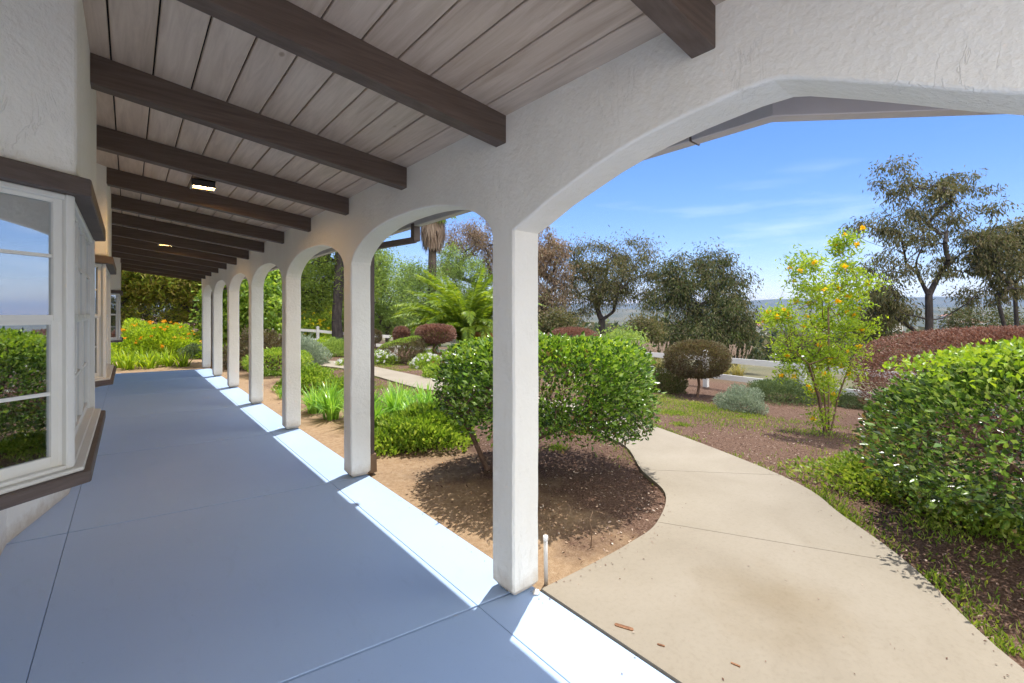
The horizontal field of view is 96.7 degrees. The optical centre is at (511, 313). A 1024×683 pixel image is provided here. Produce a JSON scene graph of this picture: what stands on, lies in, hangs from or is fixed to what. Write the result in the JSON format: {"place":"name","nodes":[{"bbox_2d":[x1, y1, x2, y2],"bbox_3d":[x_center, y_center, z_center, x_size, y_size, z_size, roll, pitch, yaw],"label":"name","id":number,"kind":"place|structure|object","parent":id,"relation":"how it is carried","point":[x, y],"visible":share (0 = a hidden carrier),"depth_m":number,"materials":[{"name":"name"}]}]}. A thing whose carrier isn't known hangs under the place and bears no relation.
{"place":"outdoors","nodes":[
{"label":"outdoors","id":0,"kind":"place"},
{"bbox_2d":[0,369,674,682],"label":"porch floor","id":1,"kind":"structure","parent":0,"point":[219,529],"depth_m":2.58,"materials":[{"name":"blue paint"}]},
{"bbox_2d":[532,588,539,595],"bbox_3d":[0.128,1.492,2.438,0.038,0.026,0.045,0,0,-11],"label":"stone","id":2,"kind":"object","parent":1,"relation":"on","point":[535,591],"visible":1,"depth_m":2.43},
{"bbox_2d":[201,0,1023,594],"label":"arcade","id":3,"kind":"object","parent":1,"relation":"on","point":[561,152],"visible":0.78,"depth_m":2.15,"materials":[{"name":"white paint"}]},
{"bbox_2d":[112,315,1023,668],"bbox_3d":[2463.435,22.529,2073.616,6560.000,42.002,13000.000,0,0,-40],"label":"ground","id":4,"kind":"structure","parent":0,"point":[458,507],"depth_m":4.02,"materials":[{"name":"soil"}]},
{"bbox_2d":[0,0,122,554],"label":"house","id":5,"kind":"structure","parent":4,"relation":"on","point":[61,293],"depth_m":1.59,"materials":[{"name":"white paint"}]},
{"bbox_2d":[0,180,72,487],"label":"window","id":6,"kind":"structure","parent":5,"relation":"in","point":[36,225],"depth_m":1.56,"materials":[{"name":"beige paint"}]},
{"bbox_2d":[58,196,94,466],"bbox_3d":[-2.023,0.065,2.127,0.054,0.980,1.300,0,0,-40],"label":"window","id":7,"kind":"structure","parent":5,"relation":"in","point":[83,242],"depth_m":2.24,"materials":[{"name":"beige paint"}]},
{"bbox_2d":[88,318,89,407],"bbox_3d":[-2.712,0.065,2.606,0.578,0.980,0.054,0,0,-2],"label":"window","id":8,"kind":"structure","parent":5,"relation":"in","point":[88,318],"depth_m":2.61,"materials":[{"name":"beige paint"}]},
{"bbox_2d":[95,263,105,378],"bbox_3d":[-3.582,0.065,3.639,0.054,0.980,0.578,0,0,12],"label":"window","id":9,"kind":"structure","parent":5,"relation":"in","point":[100,269],"depth_m":3.89,"materials":[{"name":"beige paint"}]},
{"bbox_2d":[99,267,110,376],"bbox_3d":[-3.942,0.065,4.407,0.054,0.980,1.320,0,0,-40],"label":"window","id":10,"kind":"structure","parent":5,"relation":"in","point":[108,276],"depth_m":4.88,"materials":[{"name":"beige paint"}]},
{"bbox_2d":[107,316,107,363],"bbox_3d":[-4.637,0.065,4.893,0.578,0.980,0.054,0,0,-2],"label":"window","id":11,"kind":"structure","parent":5,"relation":"in","point":[107,316],"depth_m":4.89,"materials":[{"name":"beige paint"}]},
{"bbox_2d":[111,293,119,339],"bbox_3d":[-8.508,0.065,9.491,0.054,0.980,0.578,0,0,12],"label":"window","id":12,"kind":"structure","parent":5,"relation":"in","point":[115,298],"depth_m":9.71,"materials":[{"name":"beige paint"}]},
{"bbox_2d":[117,296,120,338],"bbox_3d":[-8.862,0.065,10.252,0.054,0.980,1.300,0,0,-40],"label":"window","id":13,"kind":"structure","parent":5,"relation":"in","point":[120,296],"depth_m":10.75,"materials":[{"name":"beige paint"}]},
{"bbox_2d":[82,0,998,473],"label":"porch roof","id":14,"kind":"structure","parent":5,"relation":"on","point":[274,120],"depth_m":2.27,"materials":[{"name":"brown paint"}]},
{"bbox_2d":[190,178,215,191],"bbox_3d":[-2.728,-1.134,4.017,0.184,0.070,0.126,0,0,-40],"label":"ceiling light","id":15,"kind":"object","parent":14,"relation":"attached to","point":[203,184],"visible":1,"depth_m":4.00,"materials":[{"name":"grey"}]},
{"bbox_2d":[111,347,135,367],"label":"strap leaf plant","id":16,"kind":"object","parent":4,"relation":"on","point":[119,361],"visible":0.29,"depth_m":12.75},
{"bbox_2d":[112,349,143,369],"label":"strap leaf plant","id":17,"kind":"object","parent":4,"relation":"on","point":[128,364],"visible":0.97,"depth_m":12.39,"materials":[{"name":"plant"}]},
{"bbox_2d":[130,343,156,366],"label":"strap leaf plant","id":18,"kind":"object","parent":4,"relation":"on","point":[149,354],"visible":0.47,"depth_m":13.00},
{"bbox_2d":[131,350,170,368],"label":"strap leaf plant","id":19,"kind":"object","parent":4,"relation":"on","point":[150,363],"visible":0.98,"depth_m":12.70,"materials":[{"name":"plant"}]},
{"bbox_2d":[111,317,201,359],"bbox_3d":[-12.443,0.826,15.964,3.287,1.463,2.920,0,0,-40],"label":"flowering shrub","id":20,"kind":"object","parent":4,"relation":"on","point":[148,335],"visible":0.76,"depth_m":15.35,"materials":[{"name":"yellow plant"}]},
{"bbox_2d":[145,346,174,364],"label":"strap leaf plant","id":21,"kind":"object","parent":4,"relation":"on","point":[161,355],"visible":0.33,"depth_m":13.53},
{"bbox_2d":[121,295,199,330],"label":"flowers","id":22,"kind":"object","parent":4,"relation":"on","point":[146,314],"visible":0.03,"depth_m":24.72,"materials":[{"name":"green plant"}]},
{"bbox_2d":[157,346,183,366],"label":"strap leaf plant","id":23,"kind":"object","parent":4,"relation":"on","point":[170,362],"visible":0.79,"depth_m":13.22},
{"bbox_2d":[167,350,194,366],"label":"strap leaf plant","id":24,"kind":"object","parent":4,"relation":"on","point":[182,362],"visible":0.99,"depth_m":13.04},
{"bbox_2d":[121,270,246,328],"bbox_3d":[-17.086,-3.234,21.184,15.472,9.777,8.868,0,0,-40],"label":"pine","id":25,"kind":"object","parent":4,"relation":"on","point":[137,288],"visible":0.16,"depth_m":20.76,"materials":[{"name":"green plant"}]},
{"bbox_2d":[176,343,201,358],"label":"shrub","id":26,"kind":"object","parent":4,"relation":"on","point":[194,350],"visible":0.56,"depth_m":15.34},
{"bbox_2d":[195,344,226,358],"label":"shrub","id":27,"kind":"object","parent":4,"relation":"on","point":[200,353],"visible":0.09,"depth_m":15.26,"materials":[{"name":"green plant"}]},
{"bbox_2d":[180,269,281,348],"bbox_3d":[-8.484,-0.406,14.288,3.090,3.882,2.508,0,0,-23],"label":"tree","id":28,"kind":"object","parent":4,"relation":"on","point":[272,305],"visible":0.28,"depth_m":14.25,"materials":[{"name":"green plant"}]},
{"bbox_2d":[222,327,281,370],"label":"shrub","id":29,"kind":"object","parent":4,"relation":"on","point":[273,340],"visible":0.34,"depth_m":12.66,"materials":[{"name":"brown plant"}]},
{"bbox_2d":[240,347,313,376],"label":"clipped bush","id":30,"kind":"object","parent":4,"relation":"on","point":[272,351],"visible":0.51,"depth_m":11.25,"materials":[{"name":"green plant"}]},
{"bbox_2d":[241,262,333,322],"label":"pine tree","id":31,"kind":"object","parent":4,"relation":"on","point":[281,285],"visible":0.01,"depth_m":26.76,"materials":[{"name":"green plant"}]},
{"bbox_2d":[270,362,337,393],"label":"shrub","id":32,"kind":"object","parent":4,"relation":"on","point":[312,373],"visible":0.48,"depth_m":8.94,"materials":[{"name":"green plant"}]},
{"bbox_2d":[275,332,332,364],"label":"shrub","id":33,"kind":"object","parent":4,"relation":"on","point":[315,350],"visible":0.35,"depth_m":13.33,"materials":[{"name":"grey plant"}]},
{"bbox_2d":[301,382,335,413],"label":"strap leaf plant","id":34,"kind":"object","parent":4,"relation":"on","point":[308,399],"visible":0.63,"depth_m":6.94,"materials":[{"name":"plant"}]},
{"bbox_2d":[301,302,342,343],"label":"flowering shrub","id":35,"kind":"object","parent":4,"relation":"on","point":[320,324],"visible":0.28,"depth_m":25.47,"materials":[{"name":"green plant"}]},
{"bbox_2d":[301,383,343,420],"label":"strap leaf plant","id":36,"kind":"object","parent":4,"relation":"on","point":[331,412],"visible":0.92,"depth_m":6.54,"materials":[{"name":"plant"}]},
{"bbox_2d":[277,272,377,338],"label":"dense tree","id":37,"kind":"object","parent":4,"relation":"on","point":[325,309],"visible":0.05,"depth_m":27.95,"materials":[{"name":"green plant"}]},
{"bbox_2d":[312,378,343,402],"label":"strap leaf plant","id":38,"kind":"object","parent":4,"relation":"on","point":[332,390],"visible":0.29,"depth_m":7.46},
{"bbox_2d":[317,336,343,356],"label":"shrub","id":39,"kind":"object","parent":4,"relation":"on","point":[333,345],"visible":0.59,"depth_m":16.50,"materials":[{"name":"green plant"}]},
{"bbox_2d":[320,375,343,400],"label":"shrub","id":40,"kind":"object","parent":4,"relation":"on","point":[339,380],"visible":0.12,"depth_m":8.02,"materials":[{"name":"green plant"}]},
{"bbox_2d":[276,235,398,337],"bbox_3d":[-9.613,-2.957,23.544,6.923,9.560,8.175,0,0,-40],"label":"pine tree","id":41,"kind":"object","parent":4,"relation":"on","point":[327,263],"visible":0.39,"depth_m":23.04,"materials":[{"name":"green plant"}]},
{"bbox_2d":[334,358,343,365],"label":"flowering shrub","id":42,"kind":"object","parent":4,"relation":"on","point":[339,362],"visible":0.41,"depth_m":13.18,"materials":[{"name":"white plant"}]},
{"bbox_2d":[337,382,383,406],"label":"strap leaf plant","id":43,"kind":"object","parent":4,"relation":"on","point":[375,400],"visible":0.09,"depth_m":6.92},
{"bbox_2d":[329,386,394,417],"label":"strap leaf plant","id":44,"kind":"object","parent":4,"relation":"on","point":[343,407],"visible":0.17,"depth_m":6.38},
{"bbox_2d":[340,391,404,426],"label":"strap leaf plant","id":45,"kind":"object","parent":4,"relation":"on","point":[378,410],"visible":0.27,"depth_m":6.04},
{"bbox_2d":[374,329,382,348],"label":"topiary","id":46,"kind":"object","parent":4,"relation":"on","point":[378,335],"visible":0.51,"depth_m":20.38,"materials":[{"name":"brown plant"}]},
{"bbox_2d":[374,349,400,364],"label":"flowering shrub","id":47,"kind":"object","parent":4,"relation":"on","point":[379,354],"visible":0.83,"depth_m":14.14,"materials":[{"name":"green plant"}]},
{"bbox_2d":[374,426,414,456],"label":"shrub","id":48,"kind":"object","parent":4,"relation":"on","point":[379,446],"visible":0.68,"depth_m":4.98,"materials":[{"name":"green plant"}]},
{"bbox_2d":[374,381,427,413],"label":"strap leaf plant","id":49,"kind":"object","parent":4,"relation":"on","point":[389,401],"visible":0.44,"depth_m":6.52,"materials":[{"name":"plant"}]},
{"bbox_2d":[376,335,425,363],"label":"clipped hedge","id":50,"kind":"object","parent":4,"relation":"on","point":[406,357],"visible":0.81,"depth_m":14.70,"materials":[{"name":"green plant"}]},
{"bbox_2d":[378,379,424,403],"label":"strap leaf plant","id":51,"kind":"object","parent":4,"relation":"on","point":[395,391],"visible":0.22,"depth_m":7.18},
{"bbox_2d":[392,325,410,355],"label":"topiary","id":52,"kind":"object","parent":4,"relation":"on","point":[401,331],"visible":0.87,"depth_m":16.31,"materials":[{"name":"red plant"}]},
{"bbox_2d":[374,240,434,347],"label":"feathery tree","id":53,"kind":"object","parent":4,"relation":"on","point":[384,313],"visible":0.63,"depth_m":26.47,"materials":[{"name":"green plant"}]},
{"bbox_2d":[382,390,430,411],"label":"strap leaf plant","id":54,"kind":"object","parent":4,"relation":"on","point":[407,403],"visible":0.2,"depth_m":6.31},
{"bbox_2d":[387,254,453,343],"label":"feathery tree","id":55,"kind":"object","parent":4,"relation":"on","point":[414,268],"visible":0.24,"depth_m":29.50,"materials":[{"name":"green plant"}]},
{"bbox_2d":[402,381,443,402],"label":"strap leaf plant","id":56,"kind":"object","parent":4,"relation":"on","point":[428,396],"visible":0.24,"depth_m":6.79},
{"bbox_2d":[409,386,439,400],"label":"strap leaf plant","id":57,"kind":"object","parent":4,"relation":"on","point":[425,393],"visible":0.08,"depth_m":7.05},
{"bbox_2d":[407,353,441,369],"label":"flowering shrub","id":58,"kind":"object","parent":4,"relation":"on","point":[419,361],"visible":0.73,"depth_m":13.53,"materials":[{"name":"white plant"}]},
{"bbox_2d":[376,400,479,454],"bbox_3d":[-1.022,1.298,5.513,1.300,0.477,1.300,0,0,2],"label":"shrub","id":59,"kind":"object","parent":4,"relation":"on","point":[417,422],"visible":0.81,"depth_m":5.13,"materials":[{"name":"green plant"}]},
{"bbox_2d":[414,323,456,355],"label":"topiary","id":60,"kind":"object","parent":4,"relation":"on","point":[423,331],"visible":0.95,"depth_m":15.26,"materials":[{"name":"red plant"}]},
{"bbox_2d":[420,216,456,345],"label":"fan palm","id":61,"kind":"object","parent":4,"relation":"on","point":[433,237],"visible":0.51,"depth_m":29.54,"materials":[{"name":"palm green leaf"},{"name":"thatch"},{"name":"grey brown bark"}]},
{"bbox_2d":[422,356,463,380],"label":"shrub","id":62,"kind":"object","parent":4,"relation":"on","point":[428,373],"visible":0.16,"depth_m":10.72,"materials":[{"name":"green plant"}]},
{"bbox_2d":[426,239,492,308],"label":"feathery tree","id":63,"kind":"object","parent":4,"relation":"on","point":[457,270],"visible":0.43,"depth_m":33.57,"materials":[{"name":"green plant"}]},
{"bbox_2d":[436,216,492,287],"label":"eucalyptus tree","id":64,"kind":"object","parent":4,"relation":"on","point":[473,238],"visible":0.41,"depth_m":35.31,"materials":[{"name":"brown plant"}]},
{"bbox_2d":[387,265,545,354],"bbox_3d":[-1.808,0.001,18.482,6.742,4.160,6.358,0,0,-40],"label":"date palm","id":65,"kind":"object","parent":4,"relation":"on","point":[474,316],"visible":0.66,"depth_m":17.36,"materials":[{"name":"plant"}]},
{"bbox_2d":[543,535,547,585],"bbox_3d":[0.189,1.397,2.567,0.029,0.286,0.029,0,0,-40],"label":"pipe stub","id":66,"kind":"object","parent":4,"relation":"on","point":[545,538],"visible":0.91,"depth_m":2.56,"materials":[{"name":"grey plastic"}]},
{"bbox_2d":[428,328,665,471],"bbox_3d":[0.326,0.838,4.457,2.268,1.427,2.155,0,0,-40],"label":"clipped bush","id":67,"kind":"object","parent":4,"relation":"on","point":[621,360],"visible":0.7,"depth_m":3.94,"materials":[{"name":"green plant"}]},
{"bbox_2d":[538,300,582,335],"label":"scrub","id":68,"kind":"object","parent":4,"relation":"on","point":[555,320],"visible":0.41,"depth_m":21.65,"materials":[{"name":"green plant"}]},
{"bbox_2d":[538,226,584,325],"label":"eucalyptus tree","id":69,"kind":"object","parent":4,"relation":"on","point":[548,255],"visible":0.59,"depth_m":25.49,"materials":[{"name":"brown plant"}]},
{"bbox_2d":[121,323,1016,411],"bbox_3d":[-2.489,1.299,15.951,39.722,1.639,8.091,0,0,28],"label":"rail fence","id":70,"kind":"object","parent":4,"relation":"on","point":[734,361],"visible":0.12,"depth_m":11.73,"materials":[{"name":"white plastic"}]},
{"bbox_2d":[548,326,598,369],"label":"topiary","id":71,"kind":"object","parent":4,"relation":"on","point":[574,331],"visible":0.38,"depth_m":15.15,"materials":[{"name":"red plant"}]},
{"bbox_2d":[554,225,670,337],"bbox_3d":[5.981,-1.329,27.088,5.528,8.191,8.005,0,0,-66],"label":"eucalyptus tree","id":72,"kind":"object","parent":4,"relation":"on","point":[614,289],"visible":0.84,"depth_m":26.56,"materials":[{"name":"green plant"}]},
{"bbox_2d":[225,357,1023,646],"bbox_3d":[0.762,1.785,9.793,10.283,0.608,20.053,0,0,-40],"label":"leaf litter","id":73,"kind":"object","parent":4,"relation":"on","point":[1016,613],"visible":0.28,"depth_m":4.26,"materials":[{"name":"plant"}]},
{"bbox_2d":[596,319,653,345],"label":"scrub","id":74,"kind":"object","parent":4,"relation":"on","point":[632,335],"visible":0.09,"depth_m":18.79,"materials":[{"name":"green plant"}]},
{"bbox_2d":[613,304,670,361],"bbox_3d":[5.954,1.535,20.918,3.305,3.962,3.094,0,0,-40],"label":"scrub","id":75,"kind":"object","parent":4,"relation":"on","point":[652,328],"visible":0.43,"depth_m":20.59,"materials":[{"name":"green plant"}]},
{"bbox_2d":[305,409,990,633],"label":"dry leaves","id":76,"kind":"object","parent":4,"relation":"on","point":[642,498],"visible":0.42,"depth_m":3.59,"materials":[{"name":"brown plant"}]},
{"bbox_2d":[645,361,688,393],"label":"shrub","id":77,"kind":"object","parent":4,"relation":"on","point":[676,384],"visible":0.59,"depth_m":11.53,"materials":[{"name":"green plant"}]},
{"bbox_2d":[381,300,974,367],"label":"woodland","id":78,"kind":"object","parent":4,"relation":"on","point":[765,339],"visible":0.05,"depth_m":72.79,"materials":[{"name":"green plant"}]},
{"bbox_2d":[662,339,732,396],"bbox_3d":[4.475,1.305,10.983,1.852,1.423,1.452,0,0,-40],"label":"topiary","id":79,"kind":"object","parent":4,"relation":"on","point":[721,359],"visible":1,"depth_m":10.58,"materials":[{"name":"brown plant"}]},
{"bbox_2d":[634,237,763,364],"bbox_3d":[9.665,-0.588,23.936,5.315,6.962,5.916,0,0,-40],"label":"eucalyptus tree","id":80,"kind":"object","parent":4,"relation":"on","point":[679,292],"visible":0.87,"depth_m":23.44,"materials":[{"name":"green plant"}]},
{"bbox_2d":[659,288,775,370],"bbox_3d":[9.539,0.820,21.949,5.565,4.066,3.990,0,0,-13],"label":"eucalyptus tree","id":81,"kind":"object","parent":4,"relation":"on","point":[733,324],"visible":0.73,"depth_m":21.44,"materials":[{"name":"green plant"}]},
{"bbox_2d":[712,382,769,414],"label":"sage shrub","id":82,"kind":"object","parent":4,"relation":"on","point":[740,399],"visible":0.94,"depth_m":8.59,"materials":[{"name":"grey plant"}]},
{"bbox_2d":[575,318,934,346],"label":"woodland","id":83,"kind":"object","parent":4,"relation":"on","point":[595,325],"depth_m":191.09,"materials":[{"name":"green plant"}]},
{"bbox_2d":[746,377,822,407],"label":"juniper","id":84,"kind":"object","parent":4,"relation":"on","point":[770,388],"visible":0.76,"depth_m":10.32,"materials":[{"name":"plant"}]},
{"bbox_2d":[772,328,835,370],"bbox_3d":[18.977,2.595,29.867,4.170,3.938,3.442,0,0,-40],"label":"scrub","id":85,"kind":"object","parent":4,"relation":"on","point":[801,344],"visible":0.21,"depth_m":29.61,"materials":[{"name":"green plant"}]},
{"bbox_2d":[755,225,894,432],"bbox_3d":[4.418,0.212,6.536,2.060,2.989,1.304,0,0,-10],"label":"flowering shrub","id":86,"kind":"object","parent":4,"relation":"on","point":[830,357],"visible":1,"depth_m":6.51,"materials":[{"name":"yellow plant"}]},
{"bbox_2d":[830,386,870,408],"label":"juniper","id":87,"kind":"object","parent":4,"relation":"on","point":[846,399],"visible":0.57,"depth_m":9.79,"materials":[{"name":"plant"}]},
{"bbox_2d":[841,307,914,381],"bbox_3d":[19.148,1.622,23.978,4.068,5.054,3.200,0,0,-40],"label":"scrub","id":88,"kind":"object","parent":4,"relation":"on","point":[886,331],"visible":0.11,"depth_m":23.52,"materials":[{"name":"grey plant"}]},
{"bbox_2d":[777,450,985,522],"bbox_3d":[3.258,1.424,4.001,1.132,0.258,1.681,0,0,-40],"label":"weed patch","id":89,"kind":"object","parent":4,"relation":"on","point":[853,470],"visible":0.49,"depth_m":3.94,"materials":[{"name":"green plant"}]},
{"bbox_2d":[841,282,939,373],"bbox_3d":[17.330,0.962,21.002,3.611,4.767,2.458,0,0,-8],"label":"eucalyptus tree","id":90,"kind":"object","parent":4,"relation":"on","point":[899,317],"visible":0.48,"depth_m":20.70,"materials":[{"name":"green plant"}]},
{"bbox_2d":[837,153,1023,369],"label":"eucalyptus tree","id":91,"kind":"object","parent":4,"relation":"on","point":[946,189],"visible":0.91,"depth_m":19.67,"materials":[{"name":"green plant"}]},
{"bbox_2d":[849,336,1023,532],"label":"clipped bush","id":92,"kind":"object","parent":4,"relation":"on","point":[948,381],"visible":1,"depth_m":2.95,"materials":[{"name":"green plant"}]},
{"bbox_2d":[850,324,1023,451],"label":"clipped hedge","id":93,"kind":"object","parent":4,"relation":"on","point":[955,336],"visible":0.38,"depth_m":6.96,"materials":[{"name":"red plant"}]},
{"bbox_2d":[937,314,962,329],"bbox_3d":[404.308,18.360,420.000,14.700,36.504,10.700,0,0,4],"label":"house in valley","id":94,"kind":"structure","parent":4,"relation":"on","point":[943,321],"depth_m":420.46,"materials":[{"name":"ceramic"}]},
{"bbox_2d":[909,491,1023,549],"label":"weed patch","id":95,"kind":"object","parent":4,"relation":"on","point":[984,529],"visible":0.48,"depth_m":3.18,"materials":[{"name":"green plant"}]},
{"bbox_2d":[934,302,1023,355],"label":"scrub","id":96,"kind":"object","parent":4,"relation":"on","point":[959,315],"visible":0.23,"depth_m":23.45,"materials":[{"name":"green plant"}]},
{"bbox_2d":[941,217,1023,325],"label":"eucalyptus tree","id":97,"kind":"object","parent":4,"relation":"on","point":[986,243],"visible":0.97,"depth_m":18.77,"materials":[{"name":"green plant"}]},
{"bbox_2d":[969,216,1023,325],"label":"eucalyptus tree","id":98,"kind":"object","parent":4,"relation":"on","point":[1015,304],"visible":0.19,"depth_m":19.96,"materials":[{"name":"green plant"}]},
{"bbox_2d":[154,306,1023,326],"bbox_3d":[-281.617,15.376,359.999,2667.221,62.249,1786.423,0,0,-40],"label":"hills","id":99,"kind":"structure","parent":0,"point":[621,314],"depth_m":1020.13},
{"bbox_2d":[156,296,1023,311],"bbox_3d":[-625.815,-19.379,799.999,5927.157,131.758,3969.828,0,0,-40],"label":"hills","id":100,"kind":"structure","parent":0,"point":[939,301],"depth_m":2186.25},
{"bbox_2d":[307,114,1023,302],"label":"sky","id":101,"kind":"structure","parent":0,"point":[765,190],"materials":[{"name":"blue"}]},
{"bbox_2d":[319,361,1023,682],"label":"path","id":102,"kind":"structure","parent":0,"point":[698,597],"depth_m":2.43,"materials":[{"name":"beige concrete"}]},
{"bbox_2d":[614,623,633,630],"bbox_3d":[0.533,1.494,2.168,0.090,0.004,0.019,0,0,26],"label":"rusty strip","id":103,"kind":"object","parent":102,"relation":"on","point":[624,626],"visible":1,"depth_m":2.17,"materials":[{"name":"metal"}]},
{"bbox_2d":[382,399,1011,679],"bbox_3d":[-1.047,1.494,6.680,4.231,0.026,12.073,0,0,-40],"label":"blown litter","id":104,"kind":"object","parent":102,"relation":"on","point":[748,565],"visible":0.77,"depth_m":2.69,"materials":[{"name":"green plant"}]},
{"bbox_2d":[329,363,1023,658],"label":"grass","id":105,"kind":"structure","parent":0,"point":[841,508],"depth_m":3.35,"materials":[{"name":"green plant"}]},
{"bbox_2d":[723,347,736,374],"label":"fountain grass","id":106,"kind":"object","parent":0,"point":[727,372],"depth_m":14.85,"materials":[{"name":"plant"}]},
{"bbox_2d":[729,345,746,375],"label":"fountain grass","id":107,"kind":"object","parent":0,"point":[733,372],"depth_m":15.26,"materials":[{"name":"plant"}]},
{"bbox_2d":[730,343,752,375],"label":"fountain grass","id":108,"kind":"object","parent":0,"point":[739,372],"depth_m":14.90,"materials":[{"name":"plant"}]},
{"bbox_2d":[578,320,936,334],"bbox_3d":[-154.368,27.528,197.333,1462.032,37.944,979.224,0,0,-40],"label":"hills","id":109,"kind":"structure","parent":0,"point":[621,324],"depth_m":649.16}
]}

